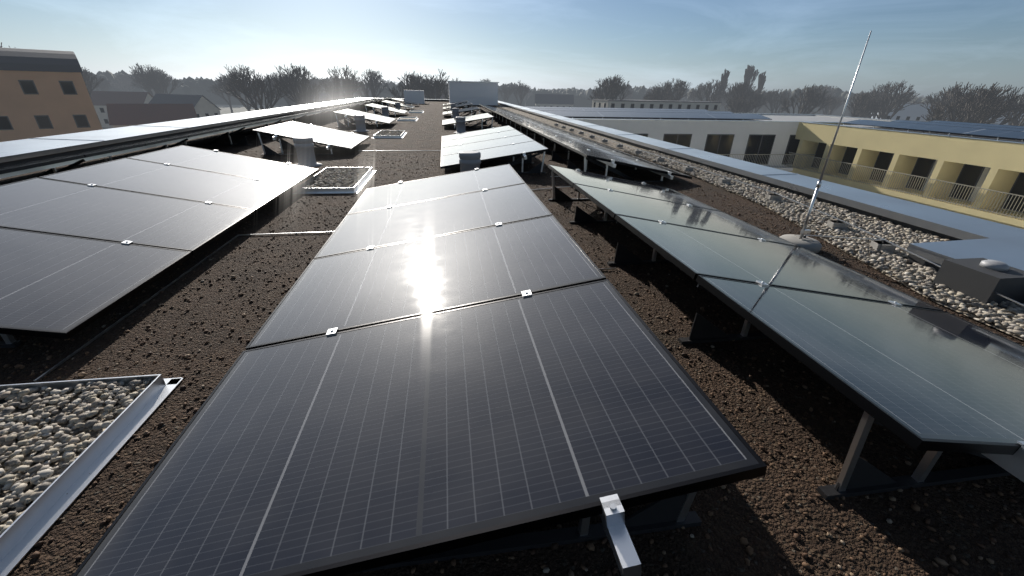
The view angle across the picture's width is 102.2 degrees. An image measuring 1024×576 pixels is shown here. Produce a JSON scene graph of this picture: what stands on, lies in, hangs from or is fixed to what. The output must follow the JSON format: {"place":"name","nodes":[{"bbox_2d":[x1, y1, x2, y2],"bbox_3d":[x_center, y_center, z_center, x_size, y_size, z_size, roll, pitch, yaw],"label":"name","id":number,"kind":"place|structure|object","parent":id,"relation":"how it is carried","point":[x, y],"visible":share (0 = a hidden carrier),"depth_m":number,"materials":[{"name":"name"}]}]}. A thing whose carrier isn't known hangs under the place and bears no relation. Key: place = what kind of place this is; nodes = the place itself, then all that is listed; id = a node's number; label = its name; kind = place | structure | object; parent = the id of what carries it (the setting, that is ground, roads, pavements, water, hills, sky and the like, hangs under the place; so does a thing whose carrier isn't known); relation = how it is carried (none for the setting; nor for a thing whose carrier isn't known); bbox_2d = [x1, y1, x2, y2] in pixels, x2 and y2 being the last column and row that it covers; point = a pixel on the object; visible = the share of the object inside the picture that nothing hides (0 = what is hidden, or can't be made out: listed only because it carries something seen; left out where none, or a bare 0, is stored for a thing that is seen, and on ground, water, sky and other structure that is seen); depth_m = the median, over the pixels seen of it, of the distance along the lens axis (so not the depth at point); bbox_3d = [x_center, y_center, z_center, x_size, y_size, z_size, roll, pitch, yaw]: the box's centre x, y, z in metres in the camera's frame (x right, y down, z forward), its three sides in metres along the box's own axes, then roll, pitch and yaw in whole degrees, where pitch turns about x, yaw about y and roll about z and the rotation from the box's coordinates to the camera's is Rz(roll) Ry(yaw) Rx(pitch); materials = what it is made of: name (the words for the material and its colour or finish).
{"place":"outdoors","nodes":[
{"label":"outdoors","id":0,"kind":"place"},
{"bbox_2d":[0,47,102,141],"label":"building","id":1,"kind":"structure","parent":0,"point":[44,93],"depth_m":50.54,"materials":[{"name":"paint"}]},
{"bbox_2d":[0,374,182,575],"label":"bed gravel","id":2,"kind":"structure","parent":0,"point":[59,440],"depth_m":1.56,"materials":[{"name":"grey gravel"}]},
{"bbox_2d":[90,91,152,126],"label":"house","id":3,"kind":"structure","parent":0,"point":[100,100],"depth_m":140.90,"materials":[{"name":"paint"}]},
{"bbox_2d":[106,104,197,127],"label":"house","id":4,"kind":"structure","parent":0,"point":[122,115],"depth_m":88.14,"materials":[{"name":"paint"}]},
{"bbox_2d":[148,94,220,117],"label":"house","id":5,"kind":"structure","parent":0,"point":[204,106],"depth_m":123.88,"materials":[{"name":"paint"}]},
{"bbox_2d":[102,105,288,128],"bbox_3d":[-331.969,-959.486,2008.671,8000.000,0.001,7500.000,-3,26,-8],"label":"ground","id":6,"kind":"structure","parent":0,"point":[225,109],"depth_m":259.59,"materials":[{"name":"grey"}]},
{"bbox_2d":[81,67,104,95],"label":"tree","id":7,"kind":"object","parent":6,"relation":"on","point":[86,79],"visible":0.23,"depth_m":123.20,"materials":[{"name":"grey plant"}]},
{"bbox_2d":[90,74,112,90],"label":"tree","id":8,"kind":"object","parent":6,"relation":"on","point":[102,86],"visible":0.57,"depth_m":201.19,"materials":[{"name":"grey plant"}]},
{"bbox_2d":[109,74,137,91],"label":"tree","id":9,"kind":"object","parent":6,"relation":"on","point":[124,81],"visible":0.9,"depth_m":247.15,"materials":[{"name":"grey plant"}]},
{"bbox_2d":[129,62,169,96],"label":"tree","id":10,"kind":"object","parent":6,"relation":"on","point":[138,77],"visible":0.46,"depth_m":171.87,"materials":[{"name":"grey plant"}]},
{"bbox_2d":[129,67,175,93],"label":"tree","id":11,"kind":"object","parent":6,"relation":"on","point":[160,72],"visible":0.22,"depth_m":186.49,"materials":[{"name":"grey plant"}]},
{"bbox_2d":[139,70,181,93],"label":"tree","id":12,"kind":"object","parent":6,"relation":"on","point":[152,82],"visible":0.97,"depth_m":168.49,"materials":[{"name":"grey plant"}]},
{"bbox_2d":[208,77,232,113],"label":"tree","id":13,"kind":"object","parent":6,"relation":"on","point":[219,93],"visible":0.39,"depth_m":183.75,"materials":[{"name":"grey plant"}]},
{"bbox_2d":[215,64,266,110],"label":"tree","id":14,"kind":"object","parent":6,"relation":"on","point":[247,107],"visible":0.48,"depth_m":141.71,"materials":[{"name":"grey plant"}]},
{"bbox_2d":[222,69,294,109],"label":"tree","id":15,"kind":"object","parent":6,"relation":"on","point":[244,88],"visible":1,"depth_m":104.45,"materials":[{"name":"grey plant"}]},
{"bbox_2d":[266,68,300,105],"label":"tree","id":16,"kind":"object","parent":6,"relation":"on","point":[291,101],"visible":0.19,"depth_m":170.52,"materials":[{"name":"grey plant"}]},
{"bbox_2d":[267,63,321,104],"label":"tree","id":17,"kind":"object","parent":6,"relation":"on","point":[298,78],"visible":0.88,"depth_m":115.02,"materials":[{"name":"grey plant"}]},
{"bbox_2d":[294,84,331,105],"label":"tree","id":18,"kind":"object","parent":6,"relation":"on","point":[328,99],"visible":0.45,"depth_m":123.49,"materials":[{"name":"grey plant"}]},
{"bbox_2d":[304,74,324,92],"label":"tree","id":19,"kind":"object","parent":6,"relation":"on","point":[316,81],"visible":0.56,"depth_m":215.61,"materials":[{"name":"grey plant"}]},
{"bbox_2d":[320,77,333,92],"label":"tree","id":20,"kind":"object","parent":6,"relation":"on","point":[326,83],"visible":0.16,"depth_m":251.57,"materials":[{"name":"grey plant"}]},
{"bbox_2d":[319,65,362,100],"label":"tree","id":21,"kind":"object","parent":6,"relation":"on","point":[349,85],"visible":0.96,"depth_m":125.23,"materials":[{"name":"grey plant"}]},
{"bbox_2d":[352,69,389,97],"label":"tree","id":22,"kind":"object","parent":6,"relation":"on","point":[370,84],"visible":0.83,"depth_m":160.60,"materials":[{"name":"grey plant"}]},
{"bbox_2d":[380,80,397,96],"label":"tree","id":23,"kind":"object","parent":6,"relation":"on","point":[390,83],"visible":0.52,"depth_m":321.86,"materials":[{"name":"grey plant"}]},
{"bbox_2d":[388,71,435,98],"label":"tree","id":24,"kind":"object","parent":6,"relation":"on","point":[409,85],"visible":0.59,"depth_m":118.71,"materials":[{"name":"grey plant"}]},
{"bbox_2d":[415,69,456,98],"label":"tree","id":25,"kind":"object","parent":6,"relation":"on","point":[438,84],"visible":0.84,"depth_m":116.38,"materials":[{"name":"grey plant"}]},
{"bbox_2d":[498,84,511,102],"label":"tree","id":26,"kind":"object","parent":6,"relation":"on","point":[506,91],"visible":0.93,"depth_m":249.69,"materials":[{"name":"grey plant"}]},
{"bbox_2d":[509,81,530,105],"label":"tree","id":27,"kind":"object","parent":6,"relation":"on","point":[520,91],"visible":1,"depth_m":229.85,"materials":[{"name":"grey plant"}]},
{"bbox_2d":[524,91,532,105],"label":"tree","id":28,"kind":"object","parent":6,"relation":"on","point":[528,96],"visible":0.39,"depth_m":342.93,"materials":[{"name":"grey plant"}]},
{"bbox_2d":[86,70,1023,123],"bbox_3d":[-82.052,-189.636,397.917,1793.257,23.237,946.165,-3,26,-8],"label":"forest belt","id":29,"kind":"object","parent":6,"relation":"on","point":[195,86],"visible":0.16,"depth_m":308.74,"materials":[{"name":"green plant"}]},
{"bbox_2d":[591,79,610,98],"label":"tree","id":30,"kind":"object","parent":6,"relation":"on","point":[598,88],"visible":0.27,"depth_m":202.04,"materials":[{"name":"grey plant"}]},
{"bbox_2d":[588,74,630,99],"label":"tree","id":31,"kind":"object","parent":6,"relation":"on","point":[615,88],"visible":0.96,"depth_m":131.39,"materials":[{"name":"grey plant"}]},
{"bbox_2d":[618,85,632,99],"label":"tree","id":32,"kind":"object","parent":6,"relation":"on","point":[628,97],"visible":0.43,"depth_m":253.91,"materials":[{"name":"grey plant"}]},
{"bbox_2d":[592,99,721,110],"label":"block","id":33,"kind":"structure","parent":6,"relation":"on","point":[656,104],"depth_m":131.43,"materials":[{"name":"paint"}]},
{"bbox_2d":[643,84,676,100],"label":"tree","id":34,"kind":"object","parent":6,"relation":"on","point":[655,94],"visible":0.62,"depth_m":144.23,"materials":[{"name":"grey plant"}]},
{"bbox_2d":[647,78,691,100],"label":"tree","id":35,"kind":"object","parent":6,"relation":"on","point":[678,91],"visible":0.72,"depth_m":152.05,"materials":[{"name":"grey plant"}]},
{"bbox_2d":[684,83,705,100],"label":"tree","id":36,"kind":"object","parent":6,"relation":"on","point":[703,96],"visible":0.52,"depth_m":209.40,"materials":[{"name":"grey plant"}]},
{"bbox_2d":[690,80,730,101],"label":"tree","id":37,"kind":"object","parent":6,"relation":"on","point":[719,91],"visible":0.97,"depth_m":169.85,"materials":[{"name":"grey plant"}]},
{"bbox_2d":[703,95,727,106],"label":"tree","id":38,"kind":"object","parent":6,"relation":"on","point":[722,99],"visible":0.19,"depth_m":217.18,"materials":[{"name":"grey plant"}]},
{"bbox_2d":[718,69,729,101],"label":"poplar tree","id":39,"kind":"object","parent":6,"relation":"on","point":[724,78],"visible":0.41,"depth_m":185.07,"materials":[{"name":"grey plant"}]},
{"bbox_2d":[568,113,893,170],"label":"wing","id":40,"kind":"structure","parent":6,"relation":"on","point":[773,142],"depth_m":31.70,"materials":[{"name":"white paint"}]},
{"bbox_2d":[522,106,771,120],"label":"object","id":41,"kind":"object","parent":40,"relation":"on","point":[631,113],"visible":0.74,"depth_m":33.24,"materials":[{"name":"grey"}]},
{"bbox_2d":[723,82,750,111],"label":"tree","id":42,"kind":"object","parent":6,"relation":"on","point":[730,93],"visible":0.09,"depth_m":176.05,"materials":[{"name":"grey plant"}]},
{"bbox_2d":[724,92,756,112],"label":"tree","id":43,"kind":"object","parent":6,"relation":"on","point":[739,104],"visible":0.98,"depth_m":133.77,"materials":[{"name":"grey plant"}]},
{"bbox_2d":[722,80,767,112],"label":"tree","id":44,"kind":"object","parent":6,"relation":"on","point":[736,91],"visible":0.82,"depth_m":142.40,"materials":[{"name":"grey plant"}]},
{"bbox_2d":[741,65,758,112],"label":"poplar tree","id":45,"kind":"object","parent":6,"relation":"on","point":[750,72],"visible":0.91,"depth_m":188.75,"materials":[{"name":"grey plant"}]},
{"bbox_2d":[739,85,772,112],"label":"tree","id":46,"kind":"object","parent":6,"relation":"on","point":[759,93],"visible":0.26,"depth_m":167.73,"materials":[{"name":"grey plant"}]},
{"bbox_2d":[754,71,765,112],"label":"poplar tree","id":47,"kind":"object","parent":6,"relation":"on","point":[761,78],"visible":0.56,"depth_m":176.77,"materials":[{"name":"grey plant"}]},
{"bbox_2d":[761,89,797,113],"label":"tree","id":48,"kind":"object","parent":6,"relation":"on","point":[771,101],"visible":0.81,"depth_m":164.35,"materials":[{"name":"grey plant"}]},
{"bbox_2d":[780,83,836,113],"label":"tree","id":49,"kind":"object","parent":6,"relation":"on","point":[811,98],"visible":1,"depth_m":126.82,"materials":[{"name":"grey plant"}]},
{"bbox_2d":[814,85,836,114],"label":"tree","id":50,"kind":"object","parent":6,"relation":"on","point":[828,88],"visible":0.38,"depth_m":224.39,"materials":[{"name":"grey plant"}]},
{"bbox_2d":[819,92,844,114],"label":"tree","id":51,"kind":"object","parent":6,"relation":"on","point":[836,104],"visible":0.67,"depth_m":168.98,"materials":[{"name":"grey plant"}]},
{"bbox_2d":[844,92,881,117],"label":"tree","id":52,"kind":"object","parent":6,"relation":"on","point":[863,110],"visible":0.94,"depth_m":126.35,"materials":[{"name":"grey plant"}]},
{"bbox_2d":[851,84,903,118],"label":"tree","id":53,"kind":"object","parent":6,"relation":"on","point":[874,91],"visible":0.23,"depth_m":140.96,"materials":[{"name":"grey plant"}]},
{"bbox_2d":[866,80,921,119],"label":"tree","id":54,"kind":"object","parent":6,"relation":"on","point":[887,108],"visible":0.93,"depth_m":124.32,"materials":[{"name":"grey plant"}]},
{"bbox_2d":[787,122,1023,228],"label":"wing","id":55,"kind":"structure","parent":6,"relation":"on","point":[981,177],"depth_m":23.96,"materials":[{"name":"yellow paint"}]},
{"bbox_2d":[843,119,1023,140],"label":"solar panels","id":56,"kind":"object","parent":55,"relation":"on","point":[995,130],"visible":0.98,"depth_m":25.80,"materials":[{"name":"blue glass"}]},
{"bbox_2d":[871,103,1023,124],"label":"tree","id":57,"kind":"object","parent":6,"relation":"on","point":[915,112],"visible":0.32,"depth_m":175.90,"materials":[{"name":"grey"}]},
{"bbox_2d":[920,81,977,120],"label":"tree","id":58,"kind":"object","parent":6,"relation":"on","point":[944,100],"visible":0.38,"depth_m":109.63,"materials":[{"name":"grey plant"}]},
{"bbox_2d":[921,82,1011,123],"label":"tree","id":59,"kind":"object","parent":6,"relation":"on","point":[956,97],"visible":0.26,"depth_m":88.91,"materials":[{"name":"grey plant"}]},
{"bbox_2d":[927,82,1023,124],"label":"tree","id":60,"kind":"object","parent":6,"relation":"on","point":[987,104],"visible":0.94,"depth_m":77.61,"materials":[{"name":"grey plant"}]},
{"bbox_2d":[1000,92,1023,125],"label":"tree","id":61,"kind":"object","parent":6,"relation":"on","point":[1014,122],"visible":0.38,"depth_m":92.42,"materials":[{"name":"grey plant"}]},
{"bbox_2d":[313,93,344,102],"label":"house","id":62,"kind":"structure","parent":0,"point":[322,95],"depth_m":189.58,"materials":[{"name":"paint"}]},
{"bbox_2d":[293,167,375,193],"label":"bed gravel","id":63,"kind":"structure","parent":0,"point":[334,180],"depth_m":5.80,"materials":[{"name":"grey gravel"}]},
{"bbox_2d":[373,130,406,137],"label":"bed gravel","id":64,"kind":"structure","parent":0,"point":[391,134],"depth_m":11.64,"materials":[{"name":"grey gravel"}]},
{"bbox_2d":[397,117,418,120],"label":"bed gravel","id":65,"kind":"structure","parent":0,"point":[407,119],"depth_m":17.25,"materials":[{"name":"grey gravel"}]},
{"bbox_2d":[408,110,423,112],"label":"bed gravel","id":66,"kind":"structure","parent":0,"point":[416,111],"depth_m":22.89,"materials":[{"name":"grey gravel"}]},
{"bbox_2d":[0,101,1023,575],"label":"roof","id":67,"kind":"structure","parent":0,"point":[726,525],"depth_m":1.94,"materials":[{"name":"gravel"}]},
{"bbox_2d":[0,145,317,347],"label":"solar panels","id":68,"kind":"object","parent":67,"relation":"on","point":[82,248],"visible":1,"depth_m":3.18,"materials":[{"name":"black"}]},
{"bbox_2d":[0,97,374,166],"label":"parapet","id":69,"kind":"structure","parent":67,"relation":"on","point":[14,152],"depth_m":9.15,"materials":[{"name":"grey metal"}]},
{"bbox_2d":[0,97,392,178],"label":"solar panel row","id":70,"kind":"object","parent":67,"relation":"on","point":[73,160],"visible":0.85,"depth_m":6.96,"materials":[{"name":"black"}]},
{"bbox_2d":[293,137,321,167],"bbox_3d":[-3.545,-2.339,7.085,0.460,0.464,0.460,-3,26,-8],"label":"vent pipe","id":71,"kind":"object","parent":67,"relation":"on","point":[304,146],"visible":0.93,"depth_m":6.99,"materials":[{"name":"grey metal"}]},
{"bbox_2d":[253,121,369,154],"bbox_3d":[-4.210,-3.299,9.031,1.738,0.483,2.548,-3,26,-8],"label":"solar panel","id":72,"kind":"object","parent":67,"relation":"on","point":[330,138],"visible":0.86,"depth_m":8.61,"materials":[{"name":"black"}]},
{"bbox_2d":[34,150,615,381],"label":"earth wires","id":73,"kind":"object","parent":67,"relation":"on","point":[98,335],"visible":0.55,"depth_m":2.84,"materials":[{"name":"silver metal"}]},
{"bbox_2d":[354,115,368,131],"bbox_3d":[-4.649,-5.054,12.665,0.460,0.464,0.460,-3,26,-8],"label":"vent pipe","id":74,"kind":"object","parent":67,"relation":"on","point":[360,123],"visible":1,"depth_m":12.57,"materials":[{"name":"grey metal"}]},
{"bbox_2d":[333,109,395,127],"bbox_3d":[-5.150,-6.065,14.725,1.738,0.483,2.548,-3,26,-8],"label":"solar panel","id":75,"kind":"object","parent":67,"relation":"on","point":[350,113],"visible":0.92,"depth_m":14.46,"materials":[{"name":"black"}]},
{"bbox_2d":[381,107,388,116],"bbox_3d":[-5.545,-7.690,18.092,0.460,0.464,0.460,-3,26,-8],"label":"vent pipe","id":76,"kind":"object","parent":67,"relation":"on","point":[385,111],"visible":0.77,"depth_m":17.98,"materials":[{"name":"grey metal"}]},
{"bbox_2d":[364,103,407,116],"bbox_3d":[-6.017,-8.616,19.974,1.738,0.483,2.548,-3,26,-8],"label":"solar panel","id":77,"kind":"object","parent":67,"relation":"on","point":[391,109],"visible":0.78,"depth_m":19.40,"materials":[{"name":"black"}]},
{"bbox_2d":[381,100,414,109],"bbox_3d":[-6.840,-11.036,24.956,1.738,0.483,2.548,-3,26,-8],"label":"solar panel","id":78,"kind":"object","parent":67,"relation":"on","point":[393,103],"visible":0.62,"depth_m":24.48,"materials":[{"name":"black"}]},
{"bbox_2d":[395,102,400,108],"bbox_3d":[-6.368,-10.111,23.074,0.460,0.464,0.460,-3,26,-8],"label":"vent pipe","id":79,"kind":"object","parent":67,"relation":"on","point":[397,105],"visible":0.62,"depth_m":22.94,"materials":[{"name":"grey metal"}]},
{"bbox_2d":[392,98,418,105],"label":"solar panel","id":80,"kind":"object","parent":67,"relation":"on","point":[402,101],"visible":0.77,"depth_m":29.59,"materials":[{"name":"black"}]},
{"bbox_2d":[375,98,448,101],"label":"parapet","id":81,"kind":"structure","parent":67,"relation":"on","point":[444,100],"depth_m":40.87,"materials":[{"name":"grey metal"}]},
{"bbox_2d":[72,164,766,575],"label":"solar panels","id":82,"kind":"object","parent":67,"relation":"on","point":[476,362],"visible":1,"depth_m":1.34,"materials":[{"name":"black"}]},
{"bbox_2d":[404,81,498,104],"bbox_3d":[-5.145,-16.589,35.078,7.800,1.760,3.200,-3,26,-8],"label":"rooftop structure","id":83,"kind":"object","parent":67,"relation":"on","point":[477,93],"visible":0.86,"depth_m":34.04,"materials":[{"name":"white"}]},
{"bbox_2d":[452,108,458,117],"bbox_3d":[-2.485,-7.699,18.256,0.460,0.464,0.460,-3,26,-8],"label":"vent pipe","id":84,"kind":"object","parent":67,"relation":"on","point":[455,111],"visible":0.78,"depth_m":18.13,"materials":[{"name":"grey metal"}]},
{"bbox_2d":[443,101,467,107],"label":"solar panel","id":85,"kind":"object","parent":67,"relation":"on","point":[461,102],"visible":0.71,"depth_m":29.47,"materials":[{"name":"black"}]},
{"bbox_2d":[443,103,472,111],"bbox_3d":[-3.348,-11.080,25.287,1.746,0.419,2.548,-3,26,-8],"label":"solar panel","id":86,"kind":"object","parent":67,"relation":"on","point":[460,105],"visible":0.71,"depth_m":24.77,"materials":[{"name":"black"}]},
{"bbox_2d":[454,117,465,132],"bbox_3d":[-1.589,-5.063,12.828,0.460,0.464,0.460,-3,26,-8],"label":"vent pipe","id":87,"kind":"object","parent":67,"relation":"on","point":[460,124],"visible":0.92,"depth_m":12.73,"materials":[{"name":"grey metal"}]},
{"bbox_2d":[443,107,479,117],"bbox_3d":[-2.511,-8.616,20.216,1.746,0.419,2.548,-3,26,-8],"label":"solar panel","id":88,"kind":"object","parent":67,"relation":"on","point":[466,110],"visible":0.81,"depth_m":19.66,"materials":[{"name":"black"}]},
{"bbox_2d":[442,113,493,128],"bbox_3d":[-1.644,-6.066,14.966,1.746,0.419,2.548,-3,26,-8],"label":"solar panel","id":89,"kind":"object","parent":67,"relation":"on","point":[472,118],"visible":0.94,"depth_m":14.40,"materials":[{"name":"black"}]},
{"bbox_2d":[459,151,480,171],"bbox_3d":[-0.598,-1.706,5.912,0.460,0.464,0.460,-3,26,-8],"label":"vent pipe","id":90,"kind":"object","parent":67,"relation":"on","point":[469,160],"visible":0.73,"depth_m":5.76,"materials":[{"name":"grey metal"}]},
{"bbox_2d":[440,125,548,172],"bbox_3d":[-0.608,-3.021,8.698,1.746,0.419,4.856,-3,26,-8],"label":"solar panel","id":91,"kind":"object","parent":67,"relation":"on","point":[491,145],"visible":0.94,"depth_m":7.81,"materials":[{"name":"black"}]},
{"bbox_2d":[0,151,1023,575],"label":"soil stones","id":92,"kind":"object","parent":67,"relation":"on","point":[742,541],"visible":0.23,"depth_m":2.00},
{"bbox_2d":[479,104,691,181],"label":"solar panels","id":93,"kind":"object","parent":67,"relation":"on","point":[591,151],"visible":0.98,"depth_m":7.92,"materials":[{"name":"black"}]},
{"bbox_2d":[495,104,1023,340],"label":"gravel strip","id":94,"kind":"object","parent":67,"relation":"on","point":[1007,317],"depth_m":4.13,"materials":[{"name":"grey gravel"}]},
{"bbox_2d":[932,258,1023,305],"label":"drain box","id":95,"kind":"object","parent":94,"relation":"on","point":[983,280],"visible":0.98,"depth_m":2.83,"materials":[{"name":"grey metal"}]},
{"bbox_2d":[498,101,1023,270],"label":"parapet","id":96,"kind":"structure","parent":67,"relation":"on","point":[972,237],"depth_m":4.68,"materials":[{"name":"grey metal"}]},
{"bbox_2d":[548,164,1023,499],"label":"solar panels","id":97,"kind":"object","parent":67,"relation":"on","point":[934,382],"visible":1,"depth_m":1.92,"materials":[{"name":"glass"},{"name":"silicon"},{"name":"aluminium"}]},
{"bbox_2d":[554,123,1023,305],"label":"lightning wire","id":98,"kind":"object","parent":67,"relation":"on","point":[841,224],"depth_m":4.28,"materials":[{"name":"silver metal"}]},
{"bbox_2d":[780,31,871,252],"bbox_3d":[2.661,-1.148,3.451,0.350,1.710,0.350,-3,26,-8],"label":"lightning rod","id":99,"kind":"object","parent":67,"relation":"on","point":[815,246],"visible":0.84,"depth_m":3.65,"materials":[{"name":"silver metal"}]},
{"bbox_2d":[0,0,1023,97],"label":"sky","id":100,"kind":"structure","parent":0,"point":[931,45],"materials":[{"name":"blue"}]},
{"bbox_2d":[535,94,573,106],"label":"building","id":101,"kind":"structure","parent":0,"point":[552,100],"depth_m":221.30,"materials":[{"name":"paint"}]}
]}

